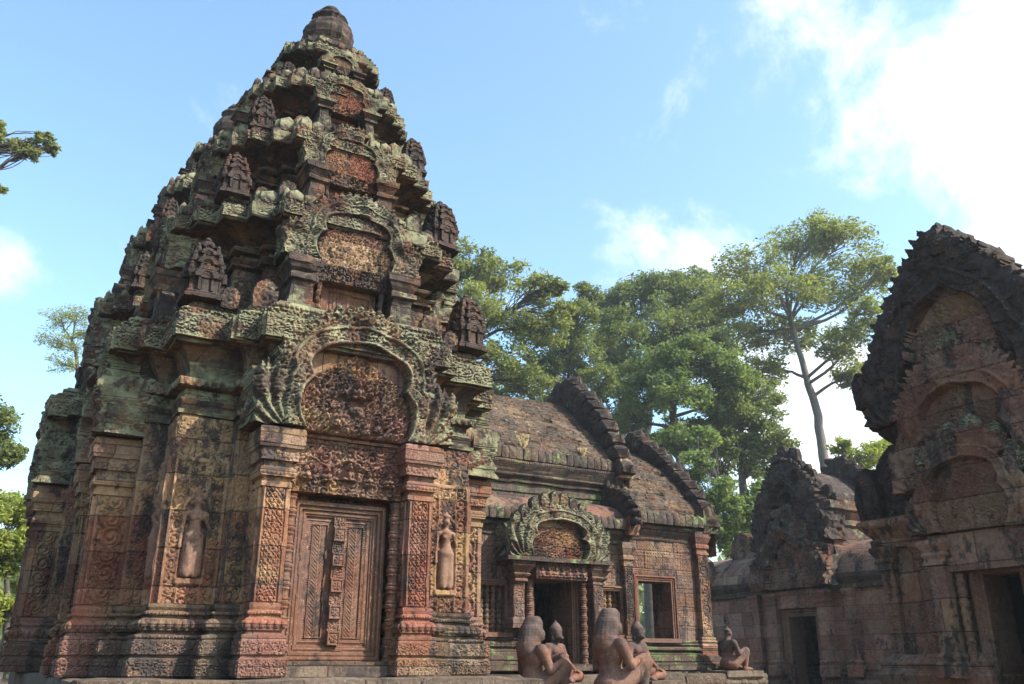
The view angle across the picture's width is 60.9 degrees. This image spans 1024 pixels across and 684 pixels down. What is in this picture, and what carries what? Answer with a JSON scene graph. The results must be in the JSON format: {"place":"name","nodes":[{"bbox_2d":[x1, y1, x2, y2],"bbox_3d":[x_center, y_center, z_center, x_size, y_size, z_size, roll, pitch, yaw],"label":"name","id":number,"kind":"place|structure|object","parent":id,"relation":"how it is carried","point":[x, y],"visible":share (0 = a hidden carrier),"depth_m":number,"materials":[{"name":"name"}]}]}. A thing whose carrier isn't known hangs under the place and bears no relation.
{"place":"outdoors","nodes":[
{"label":"outdoors","id":0,"kind":"place"},
{"bbox_2d":[39,5,499,678],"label":"temple tower","id":1,"kind":"structure","parent":0,"point":[287,451],"depth_m":7.83,"materials":[{"name":"stone"}]},
{"bbox_2d":[328,188,352,195],"bbox_3d":[-1.773,-1.423,9.242,0.416,0.322,0.076,12,-23,-29],"label":"storey door","id":2,"kind":"structure","parent":1,"relation":"in","point":[332,191],"depth_m":9.19,"materials":[{"name":"stone"}]},
{"bbox_2d":[331,118,355,127],"bbox_3d":[-1.933,-2.326,9.864,0.296,0.367,0.078,12,-23,-29],"label":"storey door","id":3,"kind":"structure","parent":1,"relation":"in","point":[333,121],"depth_m":9.87,"materials":[{"name":"stone"}]},
{"bbox_2d":[320,286,374,310],"bbox_3d":[-1.626,-0.355,8.582,0.560,0.300,0.079,12,-23,-29],"label":"storey door","id":4,"kind":"structure","parent":1,"relation":"in","point":[330,297],"depth_m":8.57,"materials":[{"name":"stone"}]},
{"bbox_2d":[1,672,687,683],"bbox_3d":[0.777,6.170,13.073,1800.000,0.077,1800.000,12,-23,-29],"label":"ground","id":5,"kind":"structure","parent":0,"point":[4,680],"depth_m":75.92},
{"bbox_2d":[0,490,28,683],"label":"tree","id":6,"kind":"object","parent":5,"relation":"on","point":[12,544],"visible":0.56,"depth_m":21.97,"materials":[{"name":"green plant"}]},
{"bbox_2d":[0,393,29,470],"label":"broad tree","id":7,"kind":"object","parent":5,"relation":"on","point":[13,453],"visible":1,"depth_m":26.23,"materials":[{"name":"green plant"}]},
{"bbox_2d":[0,119,61,194],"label":"broad tree","id":8,"kind":"object","parent":5,"relation":"on","point":[17,148],"visible":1,"depth_m":25.25,"materials":[{"name":"green plant"}]},
{"bbox_2d":[33,302,90,374],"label":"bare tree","id":9,"kind":"object","parent":5,"relation":"on","point":[58,344],"visible":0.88,"depth_m":56.01,"materials":[{"name":"green plant"}]},
{"bbox_2d":[0,489,725,678],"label":"wood","id":10,"kind":"object","parent":5,"relation":"on","point":[641,601],"visible":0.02,"depth_m":76.14,"materials":[{"name":"green plant"}]},
{"bbox_2d":[8,672,767,683],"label":"stone terrace","id":11,"kind":"structure","parent":5,"relation":"on","point":[490,678],"depth_m":7.23,"materials":[{"name":"brown stone"}]},
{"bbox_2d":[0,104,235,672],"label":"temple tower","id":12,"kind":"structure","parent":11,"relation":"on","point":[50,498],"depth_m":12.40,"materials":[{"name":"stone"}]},
{"bbox_2d":[479,375,722,671],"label":"temple hall","id":13,"kind":"structure","parent":11,"relation":"on","point":[574,542],"depth_m":15.57,"materials":[{"name":"stone"}]},
{"bbox_2d":[479,579,512,636],"bbox_3d":[-0.417,4.244,13.886,0.780,0.875,0.360,12,-23,-29],"label":"window","id":14,"kind":"structure","parent":13,"relation":"in","point":[501,612],"depth_m":13.89,"materials":[{"name":"stone"}]},
{"bbox_2d":[514,431,528,448],"bbox_3d":[0.173,1.837,15.732,0.298,0.433,0.229,2,-20,-5],"label":"dry weed","id":15,"kind":"object","parent":13,"relation":"on","point":[523,443],"visible":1,"depth_m":15.68,"materials":[{"name":"beige plant"}]},
{"bbox_2d":[577,447,586,455],"bbox_3d":[1.323,2.094,16.422,0.190,0.231,0.118,-5,-21,14],"label":"dry weed","id":16,"kind":"object","parent":13,"relation":"on","point":[581,451],"visible":0.77,"depth_m":16.41,"materials":[{"name":"beige plant"}]},
{"bbox_2d":[603,585,625,637],"bbox_3d":[1.575,4.653,14.992,0.780,0.875,0.360,12,-23,-29],"label":"window","id":17,"kind":"structure","parent":13,"relation":"in","point":[613,597],"depth_m":15.08,"materials":[{"name":"stone"}]},
{"bbox_2d":[452,235,578,401],"bbox_3d":[-0.617,4.593,36.907,6.906,19.600,5.773,12,-23,-29],"label":"broad tree","id":18,"kind":"object","parent":5,"relation":"on","point":[560,313],"visible":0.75,"depth_m":38.80,"materials":[{"name":"green plant"}]},
{"bbox_2d":[492,281,651,414],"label":"broad tree","id":19,"kind":"object","parent":5,"relation":"on","point":[580,338],"visible":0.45,"depth_m":45.02,"materials":[{"name":"green plant"}]},
{"bbox_2d":[569,682,593,683],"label":"stone pedestal","id":20,"kind":"object","parent":5,"relation":"on","point":[582,683],"visible":0.16,"depth_m":11.00,"materials":[{"name":"grey stone"}]},
{"bbox_2d":[543,620,583,682],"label":"monkey guardian statue","id":21,"kind":"object","parent":20,"relation":"on","point":[557,650],"visible":0.49,"depth_m":11.24,"materials":[{"name":"stone"}]},
{"bbox_2d":[581,678,594,681],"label":"stone steps","id":22,"kind":"structure","parent":5,"relation":"on","point":[587,680],"depth_m":13.19,"materials":[{"name":"beige stone"}]},
{"bbox_2d":[582,264,743,637],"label":"broad tree","id":23,"kind":"object","parent":5,"relation":"on","point":[671,320],"visible":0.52,"depth_m":53.91,"materials":[{"name":"green plant"}]},
{"bbox_2d":[649,680,683,683],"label":"stone pedestal","id":24,"kind":"object","parent":5,"relation":"on","point":[666,682],"visible":0.33,"depth_m":10.80,"materials":[{"name":"beige stone"}]},
{"bbox_2d":[628,620,666,680],"bbox_3d":[1.683,3.953,11.182,0.463,0.744,0.526,-9,-22,24],"label":"monkey guardian statue","id":25,"kind":"object","parent":24,"relation":"on","point":[637,646],"visible":0.45,"depth_m":11.17,"materials":[{"name":"stone"}]},
{"bbox_2d":[606,330,762,672],"bbox_3d":[6.997,7.499,38.615,6.697,15.412,9.231,12,-23,-29],"label":"broad tree","id":26,"kind":"object","parent":5,"relation":"on","point":[664,390],"visible":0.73,"depth_m":38.33,"materials":[{"name":"green plant"}]},
{"bbox_2d":[651,421,763,559],"bbox_3d":[7.610,7.249,30.620,4.395,10.272,6.280,-1,-20,2],"label":"tree","id":27,"kind":"object","parent":5,"relation":"on","point":[696,445],"visible":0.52,"depth_m":29.25,"materials":[{"name":"green plant"}]},
{"bbox_2d":[702,670,763,683],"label":"stone pedestal","id":28,"kind":"object","parent":5,"relation":"on","point":[753,675],"visible":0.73,"depth_m":14.88,"materials":[{"name":"beige stone"}]},
{"bbox_2d":[717,626,752,670],"bbox_3d":[3.850,5.380,15.299,0.585,0.747,0.514,-17,-26,39],"label":"kneeling guardian statue","id":29,"kind":"object","parent":28,"relation":"on","point":[728,646],"visible":0.98,"depth_m":15.11,"materials":[{"name":"stone"}]},
{"bbox_2d":[690,375,802,532],"bbox_3d":[10.687,8.380,39.167,4.224,14.182,5.732,4,-21,-11],"label":"broad tree","id":30,"kind":"object","parent":5,"relation":"on","point":[755,447],"visible":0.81,"depth_m":38.98,"materials":[{"name":"green plant"}]},
{"bbox_2d":[692,205,898,472],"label":"tall tree","id":31,"kind":"object","parent":5,"relation":"on","point":[824,235],"visible":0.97,"depth_m":46.19,"materials":[{"name":"green plant"}]},
{"bbox_2d":[700,446,891,683],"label":"entrance pavilion","id":32,"kind":"structure","parent":5,"relation":"on","point":[797,590],"depth_m":20.44,"materials":[{"name":"stone"}]},
{"bbox_2d":[824,435,892,469],"bbox_3d":[13.050,7.864,30.962,2.936,9.378,2.344,-7,-22,19],"label":"tree","id":33,"kind":"object","parent":5,"relation":"on","point":[876,449],"visible":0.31,"depth_m":31.83,"materials":[{"name":"green plant"}]},
{"bbox_2d":[851,222,1023,683],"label":"temple library","id":34,"kind":"structure","parent":5,"relation":"on","point":[937,385],"depth_m":8.70,"materials":[{"name":"stone"}]},
{"bbox_2d":[0,0,1023,612],"label":"sky","id":35,"kind":"structure","parent":0,"point":[599,142],"materials":[{"name":"blue"}]},
{"bbox_2d":[516,616,571,683],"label":"wigged guardian statue","id":36,"kind":"object","parent":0,"point":[533,657],"visible":0.9,"depth_m":8.25,"materials":[{"name":"stone"}]},
{"bbox_2d":[592,608,652,683],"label":"wigged guardian statue","id":37,"kind":"object","parent":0,"point":[611,651],"visible":1,"depth_m":8.02,"materials":[{"name":"stone"}]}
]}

